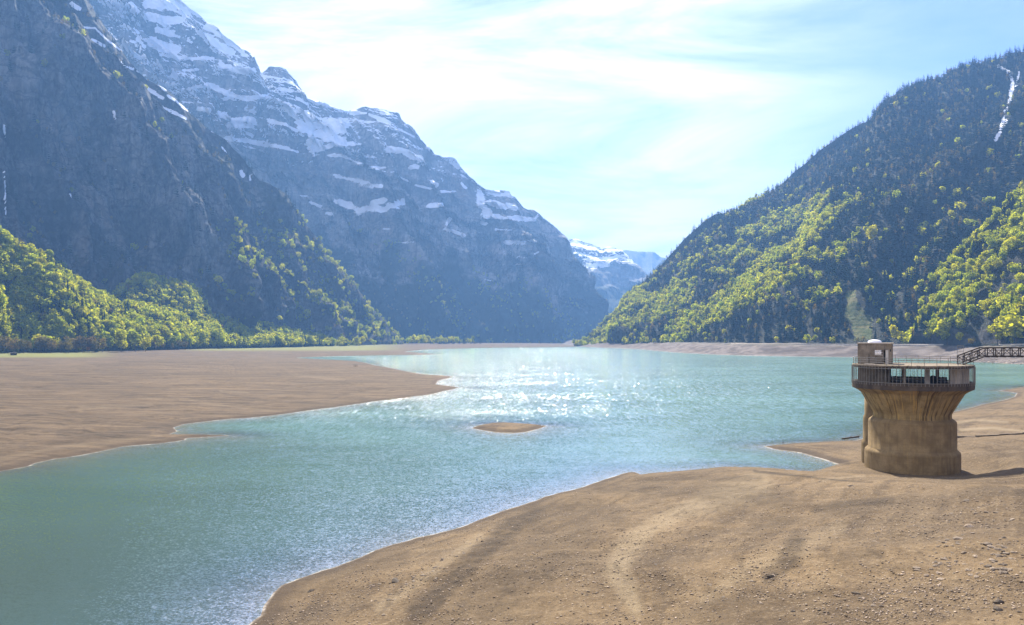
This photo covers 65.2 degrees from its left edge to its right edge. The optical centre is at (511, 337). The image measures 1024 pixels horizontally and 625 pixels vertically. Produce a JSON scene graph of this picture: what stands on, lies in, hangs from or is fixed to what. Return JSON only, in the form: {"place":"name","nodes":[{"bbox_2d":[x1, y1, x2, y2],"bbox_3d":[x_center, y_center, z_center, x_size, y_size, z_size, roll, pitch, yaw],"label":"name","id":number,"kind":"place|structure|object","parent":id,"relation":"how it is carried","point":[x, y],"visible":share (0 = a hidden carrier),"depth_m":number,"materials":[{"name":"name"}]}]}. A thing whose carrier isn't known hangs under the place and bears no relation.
{"place":"outdoors","nodes":[
{"label":"outdoors","id":0,"kind":"place"},
{"bbox_2d":[0,250,301,352],"bbox_3d":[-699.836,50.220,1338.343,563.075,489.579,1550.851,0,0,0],"label":"wooded slope","id":1,"kind":"structure","parent":0,"point":[6,283],"depth_m":1079.49,"materials":[{"name":"green plant"}]},
{"bbox_2d":[0,251,9,259],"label":"broadleaf tree","id":2,"kind":"object","parent":1,"relation":"on","point":[5,254],"visible":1,"depth_m":1014.46,"materials":[{"name":"green plant"}]},
{"bbox_2d":[20,258,28,265],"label":"broadleaf tree","id":3,"kind":"object","parent":1,"relation":"on","point":[25,261],"visible":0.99,"depth_m":1042.05,"materials":[{"name":"green plant"}]},
{"bbox_2d":[31,326,44,333],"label":"broadleaf tree","id":4,"kind":"object","parent":1,"relation":"on","point":[39,330],"visible":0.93,"depth_m":991.32,"materials":[{"name":"green plant"}]},
{"bbox_2d":[37,256,47,263],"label":"broadleaf tree","id":5,"kind":"object","parent":1,"relation":"on","point":[42,259],"visible":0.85,"depth_m":1063.83,"materials":[{"name":"green plant"}]},
{"bbox_2d":[50,272,61,278],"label":"broadleaf tree","id":6,"kind":"object","parent":1,"relation":"on","point":[57,274],"visible":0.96,"depth_m":1060.83,"materials":[{"name":"green plant"}]},
{"bbox_2d":[78,306,89,315],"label":"broadleaf tree","id":7,"kind":"object","parent":1,"relation":"on","point":[86,311],"visible":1,"depth_m":1062.62,"materials":[{"name":"green plant"}]},
{"bbox_2d":[216,335,225,348],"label":"broadleaf tree","id":8,"kind":"object","parent":1,"relation":"on","point":[222,339],"visible":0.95,"depth_m":1347.58,"materials":[{"name":"green plant"}]},
{"bbox_2d":[0,0,374,344],"bbox_3d":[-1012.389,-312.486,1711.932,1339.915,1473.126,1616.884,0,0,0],"label":"cliff","id":9,"kind":"structure","parent":0,"point":[62,99],"depth_m":1565.33,"materials":[{"name":"stone"}]},
{"bbox_2d":[66,0,402,344],"bbox_3d":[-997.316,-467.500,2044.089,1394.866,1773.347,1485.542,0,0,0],"label":"wooded shoulder","id":10,"kind":"object","parent":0,"point":[289,216],"visible":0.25,"depth_m":1946.29},
{"bbox_2d":[115,283,357,345],"bbox_3d":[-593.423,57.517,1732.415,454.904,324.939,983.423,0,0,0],"label":"wooded rise","id":11,"kind":"structure","parent":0,"point":[165,301],"depth_m":1421.67,"materials":[{"name":"green plant"}]},
{"bbox_2d":[89,0,609,342],"bbox_3d":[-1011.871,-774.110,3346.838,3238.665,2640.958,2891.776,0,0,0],"label":"snowy massif","id":12,"kind":"structure","parent":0,"point":[331,160],"depth_m":2980.74,"materials":[{"name":"stone"}]},
{"bbox_2d":[0,340,1023,624],"bbox_3d":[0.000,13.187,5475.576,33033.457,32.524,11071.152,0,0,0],"label":"ground","id":13,"kind":"structure","parent":0,"point":[60,410],"depth_m":81.56,"materials":[{"name":"brown sand"}]},
{"bbox_2d":[0,336,11,352],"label":"budding tree","id":14,"kind":"object","parent":13,"relation":"on","point":[3,344],"visible":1,"depth_m":912.26,"materials":[{"name":"brown plant"}]},
{"bbox_2d":[5,341,13,349],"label":"budding tree","id":15,"kind":"object","parent":13,"relation":"on","point":[10,347],"visible":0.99,"depth_m":911.35,"materials":[{"name":"brown plant"}]},
{"bbox_2d":[13,339,25,352],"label":"budding tree","id":16,"kind":"object","parent":13,"relation":"on","point":[21,343],"visible":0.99,"depth_m":922.00,"materials":[{"name":"brown plant"}]},
{"bbox_2d":[35,342,42,349],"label":"budding tree","id":17,"kind":"object","parent":13,"relation":"on","point":[39,346],"visible":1,"depth_m":947.58,"materials":[{"name":"brown plant"}]},
{"bbox_2d":[41,336,50,349],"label":"budding tree","id":18,"kind":"object","parent":13,"relation":"on","point":[47,342],"visible":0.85,"depth_m":953.57,"materials":[{"name":"brown plant"}]},
{"bbox_2d":[71,337,79,352],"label":"budding tree","id":19,"kind":"object","parent":13,"relation":"on","point":[77,345],"visible":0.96,"depth_m":986.23,"materials":[{"name":"brown plant"}]},
{"bbox_2d":[77,335,86,352],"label":"budding tree","id":20,"kind":"object","parent":13,"relation":"on","point":[79,339],"visible":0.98,"depth_m":987.86,"materials":[{"name":"brown plant"}]},
{"bbox_2d":[91,340,97,349],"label":"budding tree","id":21,"kind":"object","parent":13,"relation":"on","point":[94,345],"visible":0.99,"depth_m":991.25,"materials":[{"name":"brown plant"}]},
{"bbox_2d":[99,338,106,348],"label":"budding tree","id":22,"kind":"object","parent":13,"relation":"on","point":[103,344],"visible":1,"depth_m":1001.56,"materials":[{"name":"brown plant"}]},
{"bbox_2d":[105,335,113,350],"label":"broadleaf tree","id":23,"kind":"object","parent":13,"relation":"on","point":[110,343],"visible":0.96,"depth_m":1055.53,"materials":[{"name":"green plant"}]},
{"bbox_2d":[114,329,126,351],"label":"broadleaf tree","id":24,"kind":"object","parent":13,"relation":"on","point":[120,335],"visible":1,"depth_m":1033.20,"materials":[{"name":"green plant"}]},
{"bbox_2d":[127,329,141,351],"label":"broadleaf tree","id":25,"kind":"object","parent":13,"relation":"on","point":[135,337],"visible":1,"depth_m":1046.63,"materials":[{"name":"green plant"}]},
{"bbox_2d":[139,334,151,351],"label":"broadleaf tree","id":26,"kind":"object","parent":13,"relation":"on","point":[146,342],"visible":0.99,"depth_m":1063.92,"materials":[{"name":"green plant"}]},
{"bbox_2d":[151,335,163,346],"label":"broadleaf tree","id":27,"kind":"object","parent":13,"relation":"on","point":[157,338],"visible":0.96,"depth_m":1154.88,"materials":[{"name":"green plant"}]},
{"bbox_2d":[167,335,177,345],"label":"broadleaf tree","id":28,"kind":"object","parent":13,"relation":"on","point":[171,340],"visible":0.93,"depth_m":1195.52,"materials":[{"name":"green plant"}]},
{"bbox_2d":[306,336,312,343],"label":"broadleaf tree","id":29,"kind":"object","parent":13,"relation":"on","point":[309,339],"visible":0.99,"depth_m":1628.35,"materials":[{"name":"green plant"}]},
{"bbox_2d":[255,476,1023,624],"bbox_3d":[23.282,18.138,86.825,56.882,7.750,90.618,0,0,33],"label":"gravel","id":30,"kind":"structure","parent":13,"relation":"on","point":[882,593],"depth_m":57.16,"materials":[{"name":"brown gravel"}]},
{"bbox_2d":[852,340,975,475],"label":"intake tower","id":31,"kind":"structure","parent":13,"relation":"on","point":[909,425],"depth_m":118.51,"materials":[{"name":"concrete"}]},
{"bbox_2d":[957,347,1023,364],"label":"footbridge","id":32,"kind":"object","parent":31,"relation":"on","point":[970,355],"visible":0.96,"depth_m":119.91,"materials":[{"name":"metal"}]},
{"bbox_2d":[957,432,1023,437],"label":"wall","id":33,"kind":"structure","parent":13,"relation":"on","point":[991,435],"depth_m":171.47,"materials":[{"name":"grey concrete"}]},
{"bbox_2d":[993,599,1004,603],"bbox_3d":[27.909,15.226,45.906,0.686,0.488,0.502,4,-13,-31],"label":"stone","id":34,"kind":"object","parent":13,"relation":"on","point":[997,601],"visible":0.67,"depth_m":45.74,"materials":[{"name":"grey stone"}]},
{"bbox_2d":[0,347,1023,624],"bbox_3d":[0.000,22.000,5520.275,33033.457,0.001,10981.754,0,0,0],"label":"lake water","id":35,"kind":"structure","parent":0,"point":[178,535],"depth_m":141.25,"materials":[{"name":"teal liquid"}]},
{"bbox_2d":[181,0,1023,257],"label":"sky","id":36,"kind":"structure","parent":0,"point":[623,124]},
{"bbox_2d":[568,239,648,313],"bbox_3d":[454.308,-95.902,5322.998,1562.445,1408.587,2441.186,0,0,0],"label":"valley end mountain","id":37,"kind":"structure","parent":0,"point":[618,274],"depth_m":5266.94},
{"bbox_2d":[623,250,666,275],"bbox_3d":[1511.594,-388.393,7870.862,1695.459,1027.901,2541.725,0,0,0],"label":"hazy far ridge","id":38,"kind":"structure","parent":0,"point":[646,262],"depth_m":8099.37,"materials":[{"name":"stone"}]},
{"bbox_2d":[669,342,730,343],"bbox_3d":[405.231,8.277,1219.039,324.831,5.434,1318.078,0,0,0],"label":"shore road","id":39,"kind":"structure","parent":0,"point":[707,343],"depth_m":1204.06,"materials":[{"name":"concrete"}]},
{"bbox_2d":[731,343,1023,345],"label":"parapet wall","id":40,"kind":"structure","parent":39,"relation":"on","point":[857,344],"depth_m":922.23,"materials":[{"name":"concrete"}]},
{"bbox_2d":[574,52,1023,345],"bbox_3d":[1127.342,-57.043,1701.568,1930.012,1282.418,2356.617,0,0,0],"label":"mountain","id":41,"kind":"structure","parent":0,"point":[854,312],"depth_m":1323.27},
{"bbox_2d":[0,15,1023,352],"bbox_3d":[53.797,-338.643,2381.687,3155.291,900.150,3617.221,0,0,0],"label":"broadleaf forest","id":42,"kind":"object","parent":41,"relation":"on","point":[742,289],"visible":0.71,"depth_m":1412.67,"materials":[{"name":"green plant"}]},
{"bbox_2d":[0,1,1023,352],"bbox_3d":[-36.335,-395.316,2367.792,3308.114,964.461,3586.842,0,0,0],"label":"budding forest","id":43,"kind":"object","parent":41,"relation":"on","point":[976,207],"visible":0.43,"depth_m":1598.06,"materials":[{"name":"green plant"}]},
{"bbox_2d":[6,0,1023,347],"bbox_3d":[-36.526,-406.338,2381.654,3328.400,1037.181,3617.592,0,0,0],"label":"spruce forest","id":44,"kind":"object","parent":41,"relation":"on","point":[856,156],"visible":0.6,"depth_m":1568.33,"materials":[{"name":"green plant"}]},
{"bbox_2d":[818,311,822,328],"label":"spruce tree","id":45,"kind":"object","parent":41,"relation":"on","point":[820,322],"visible":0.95,"depth_m":1080.11,"materials":[{"name":"green plant"}]},
{"bbox_2d":[866,224,877,244],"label":"broadleaf tree","id":46,"kind":"object","parent":41,"relation":"on","point":[872,232],"visible":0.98,"depth_m":1218.39,"materials":[{"name":"green plant"}]},
{"bbox_2d":[877,293,881,308],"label":"spruce tree","id":47,"kind":"object","parent":41,"relation":"on","point":[879,302],"visible":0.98,"depth_m":1066.40,"materials":[{"name":"green plant"}]},
{"bbox_2d":[887,293,891,309],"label":"spruce tree","id":48,"kind":"object","parent":41,"relation":"on","point":[888,301],"visible":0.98,"depth_m":1043.84,"materials":[{"name":"green plant"}]},
{"bbox_2d":[889,324,899,343],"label":"broadleaf tree","id":49,"kind":"object","parent":41,"relation":"on","point":[894,331],"visible":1,"depth_m":963.58,"materials":[{"name":"green plant"}]},
{"bbox_2d":[905,269,909,286],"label":"spruce tree","id":50,"kind":"object","parent":41,"relation":"on","point":[907,279],"visible":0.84,"depth_m":1070.52,"materials":[{"name":"green plant"}]},
{"bbox_2d":[914,267,918,282],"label":"spruce tree","id":51,"kind":"object","parent":41,"relation":"on","point":[916,276],"visible":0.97,"depth_m":1054.35,"materials":[{"name":"green plant"}]},
{"bbox_2d":[909,188,1023,344],"bbox_3d":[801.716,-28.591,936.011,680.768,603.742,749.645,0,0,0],"label":"spur","id":52,"kind":"structure","parent":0,"point":[977,331],"depth_m":867.87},
{"bbox_2d":[925,303,933,312],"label":"broadleaf tree","id":53,"kind":"object","parent":52,"relation":"on","point":[928,307],"visible":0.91,"depth_m":927.52,"materials":[{"name":"green plant"}]},
{"bbox_2d":[927,272,936,282],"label":"broadleaf tree","id":54,"kind":"object","parent":52,"relation":"on","point":[932,276],"visible":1,"depth_m":986.43,"materials":[{"name":"green plant"}]},
{"bbox_2d":[932,301,943,311],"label":"broadleaf tree","id":55,"kind":"object","parent":52,"relation":"on","point":[938,305],"visible":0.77,"depth_m":922.06,"materials":[{"name":"green plant"}]},
{"bbox_2d":[933,319,953,345],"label":"broadleaf tree","id":56,"kind":"object","parent":52,"relation":"on","point":[940,328],"visible":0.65,"depth_m":861.57,"materials":[{"name":"green plant"}]},
{"bbox_2d":[937,290,949,297],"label":"broadleaf tree","id":57,"kind":"object","parent":52,"relation":"on","point":[940,294],"visible":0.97,"depth_m":933.05,"materials":[{"name":"green plant"}]},
{"bbox_2d":[938,267,952,277],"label":"broadleaf tree","id":58,"kind":"object","parent":52,"relation":"on","point":[943,270],"visible":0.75,"depth_m":974.28,"materials":[{"name":"green plant"}]},
{"bbox_2d":[940,273,952,282],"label":"broadleaf tree","id":59,"kind":"object","parent":52,"relation":"on","point":[944,278],"visible":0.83,"depth_m":966.37,"materials":[{"name":"green plant"}]},
{"bbox_2d":[941,302,954,312],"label":"broadleaf tree","id":60,"kind":"object","parent":52,"relation":"on","point":[946,305],"visible":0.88,"depth_m":870.08,"materials":[{"name":"green plant"}]},
{"bbox_2d":[945,321,951,330],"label":"broadleaf tree","id":61,"kind":"object","parent":52,"relation":"on","point":[948,325],"visible":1,"depth_m":853.97,"materials":[{"name":"green plant"}]},
{"bbox_2d":[944,307,954,315],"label":"broadleaf tree","id":62,"kind":"object","parent":52,"relation":"on","point":[951,311],"visible":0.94,"depth_m":863.49,"materials":[{"name":"green plant"}]},
{"bbox_2d":[943,283,957,291],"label":"broadleaf tree","id":63,"kind":"object","parent":52,"relation":"on","point":[950,286],"visible":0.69,"depth_m":935.88,"materials":[{"name":"green plant"}]},
{"bbox_2d":[950,261,962,269],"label":"broadleaf tree","id":64,"kind":"object","parent":52,"relation":"on","point":[954,266],"visible":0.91,"depth_m":972.01,"materials":[{"name":"green plant"}]},
{"bbox_2d":[951,287,962,295],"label":"broadleaf tree","id":65,"kind":"object","parent":52,"relation":"on","point":[957,291],"visible":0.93,"depth_m":887.37,"materials":[{"name":"green plant"}]},
{"bbox_2d":[955,332,963,344],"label":"broadleaf tree","id":66,"kind":"object","parent":52,"relation":"on","point":[960,335],"visible":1,"depth_m":839.90,"materials":[{"name":"green plant"}]},
{"bbox_2d":[955,262,965,271],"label":"broadleaf tree","id":67,"kind":"object","parent":52,"relation":"on","point":[958,267],"visible":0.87,"depth_m":961.44,"materials":[{"name":"green plant"}]},
{"bbox_2d":[955,317,966,328],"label":"broadleaf tree","id":68,"kind":"object","parent":52,"relation":"on","point":[959,323],"visible":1,"depth_m":841.58,"materials":[{"name":"green plant"}]},
{"bbox_2d":[956,310,965,318],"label":"broadleaf tree","id":69,"kind":"object","parent":52,"relation":"on","point":[962,314],"visible":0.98,"depth_m":845.31,"materials":[{"name":"green plant"}]},
{"bbox_2d":[963,271,973,279],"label":"broadleaf tree","id":70,"kind":"object","parent":52,"relation":"on","point":[966,275],"visible":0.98,"depth_m":926.01,"materials":[{"name":"green plant"}]},
{"bbox_2d":[965,264,972,272],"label":"broadleaf tree","id":71,"kind":"object","parent":52,"relation":"on","point":[968,267],"visible":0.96,"depth_m":935.92,"materials":[{"name":"green plant"}]},
{"bbox_2d":[965,291,974,297],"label":"broadleaf tree","id":72,"kind":"object","parent":52,"relation":"on","point":[967,294],"visible":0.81,"depth_m":871.44,"materials":[{"name":"green plant"}]},
{"bbox_2d":[966,304,974,313],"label":"broadleaf tree","id":73,"kind":"object","parent":52,"relation":"on","point":[971,307],"visible":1,"depth_m":844.66,"materials":[{"name":"green plant"}]},
{"bbox_2d":[964,287,977,295],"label":"broadleaf tree","id":74,"kind":"object","parent":52,"relation":"on","point":[974,290],"visible":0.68,"depth_m":878.42,"materials":[{"name":"green plant"}]},
{"bbox_2d":[966,297,975,304],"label":"broadleaf tree","id":75,"kind":"object","parent":52,"relation":"on","point":[969,300],"visible":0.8,"depth_m":862.63,"materials":[{"name":"green plant"}]},
{"bbox_2d":[970,282,980,289],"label":"broadleaf tree","id":76,"kind":"object","parent":52,"relation":"on","point":[978,287],"visible":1,"depth_m":881.33,"materials":[{"name":"green plant"}]},
{"bbox_2d":[974,263,981,272],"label":"broadleaf tree","id":77,"kind":"object","parent":52,"relation":"on","point":[978,267],"visible":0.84,"depth_m":927.92,"materials":[{"name":"green plant"}]},
{"bbox_2d":[975,255,983,265],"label":"broadleaf tree","id":78,"kind":"object","parent":52,"relation":"on","point":[981,260],"visible":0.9,"depth_m":936.20,"materials":[{"name":"green plant"}]},
{"bbox_2d":[977,232,983,241],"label":"broadleaf tree","id":79,"kind":"object","parent":52,"relation":"on","point":[979,235],"visible":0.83,"depth_m":991.98,"materials":[{"name":"green plant"}]},
{"bbox_2d":[981,250,990,259],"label":"broadleaf tree","id":80,"kind":"object","parent":52,"relation":"on","point":[986,253],"visible":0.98,"depth_m":942.86,"materials":[{"name":"green plant"}]},
{"bbox_2d":[980,299,992,310],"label":"broadleaf tree","id":81,"kind":"object","parent":52,"relation":"on","point":[986,304],"visible":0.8,"depth_m":830.92,"materials":[{"name":"green plant"}]},
{"bbox_2d":[982,260,995,270],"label":"broadleaf tree","id":82,"kind":"object","parent":52,"relation":"on","point":[987,266],"visible":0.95,"depth_m":898.78,"materials":[{"name":"green plant"}]},
{"bbox_2d":[982,234,996,244],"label":"broadleaf tree","id":83,"kind":"object","parent":52,"relation":"on","point":[986,238],"visible":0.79,"depth_m":960.09,"materials":[{"name":"green plant"}]},
{"bbox_2d":[986,238,996,247],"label":"broadleaf tree","id":84,"kind":"object","parent":52,"relation":"on","point":[991,241],"visible":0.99,"depth_m":952.10,"materials":[{"name":"green plant"}]},
{"bbox_2d":[989,305,996,318],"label":"broadleaf tree","id":85,"kind":"object","parent":52,"relation":"on","point":[992,309],"visible":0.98,"depth_m":814.07,"materials":[{"name":"green plant"}]},
{"bbox_2d":[986,323,1004,345],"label":"broadleaf tree","id":86,"kind":"object","parent":52,"relation":"on","point":[994,329],"visible":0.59,"depth_m":786.80,"materials":[{"name":"green plant"}]},
{"bbox_2d":[992,206,1000,218],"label":"broadleaf tree","id":87,"kind":"object","parent":52,"relation":"on","point":[996,211],"visible":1,"depth_m":1012.19,"materials":[{"name":"green plant"}]},
{"bbox_2d":[991,259,1002,270],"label":"broadleaf tree","id":88,"kind":"object","parent":52,"relation":"on","point":[997,263],"visible":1,"depth_m":888.34,"materials":[{"name":"green plant"}]},
{"bbox_2d":[996,238,1003,244],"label":"broadleaf tree","id":89,"kind":"object","parent":52,"relation":"on","point":[1000,241],"visible":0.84,"depth_m":946.85,"materials":[{"name":"green plant"}]},
{"bbox_2d":[998,251,1007,262],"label":"broadleaf tree","id":90,"kind":"object","parent":52,"relation":"on","point":[1002,258],"visible":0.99,"depth_m":890.71,"materials":[{"name":"green plant"}]},
{"bbox_2d":[995,294,1010,303],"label":"broadleaf tree","id":91,"kind":"object","parent":52,"relation":"on","point":[1002,298],"visible":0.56,"depth_m":800.99,"materials":[{"name":"green plant"}]},
{"bbox_2d":[992,312,1023,343],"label":"broadleaf tree","id":92,"kind":"object","parent":52,"relation":"on","point":[1008,322],"visible":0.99,"depth_m":759.29,"materials":[{"name":"green plant"}]},
{"bbox_2d":[1002,302,1017,310],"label":"broadleaf tree","id":93,"kind":"object","parent":52,"relation":"on","point":[1012,307],"visible":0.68,"depth_m":781.63,"materials":[{"name":"green plant"}]},
{"bbox_2d":[1006,282,1019,294],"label":"broadleaf tree","id":94,"kind":"object","parent":52,"relation":"on","point":[1012,286],"visible":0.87,"depth_m":825.95,"materials":[{"name":"green plant"}]},
{"bbox_2d":[1008,241,1017,252],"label":"broadleaf tree","id":95,"kind":"object","parent":52,"relation":"on","point":[1012,247],"visible":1,"depth_m":893.57,"materials":[{"name":"green plant"}]},
{"bbox_2d":[1009,228,1019,236],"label":"broadleaf tree","id":96,"kind":"object","parent":52,"relation":"on","point":[1013,232],"visible":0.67,"depth_m":914.22,"materials":[{"name":"green plant"}]},
{"bbox_2d":[1007,309,1021,316],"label":"broadleaf tree","id":97,"kind":"object","parent":52,"relation":"on","point":[1017,310],"visible":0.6,"depth_m":770.13,"materials":[{"name":"green plant"}]},
{"bbox_2d":[1010,216,1020,223],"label":"broadleaf tree","id":98,"kind":"object","parent":52,"relation":"on","point":[1014,218],"visible":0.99,"depth_m":937.48,"materials":[{"name":"green plant"}]},
{"bbox_2d":[1010,263,1021,272],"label":"broadleaf tree","id":99,"kind":"object","parent":52,"relation":"on","point":[1012,269],"visible":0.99,"depth_m":861.28,"materials":[{"name":"green plant"}]},
{"bbox_2d":[1013,264,1020,275],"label":"broadleaf tree","id":100,"kind":"object","parent":52,"relation":"on","point":[1017,267],"visible":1,"depth_m":857.57,"materials":[{"name":"green plant"}]},
{"bbox_2d":[1014,273,1023,282],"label":"broadleaf tree","id":101,"kind":"object","parent":52,"relation":"on","point":[1019,276],"visible":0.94,"depth_m":836.74,"materials":[{"name":"green plant"}]},
{"bbox_2d":[1015,231,1023,238],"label":"broadleaf tree","id":102,"kind":"object","parent":52,"relation":"on","point":[1019,234],"visible":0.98,"depth_m":893.07,"materials":[{"name":"green plant"}]},
{"bbox_2d":[1015,207,1023,214],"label":"broadleaf tree","id":103,"kind":"object","parent":52,"relation":"on","point":[1019,209],"visible":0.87,"depth_m":948.99,"materials":[{"name":"green plant"}]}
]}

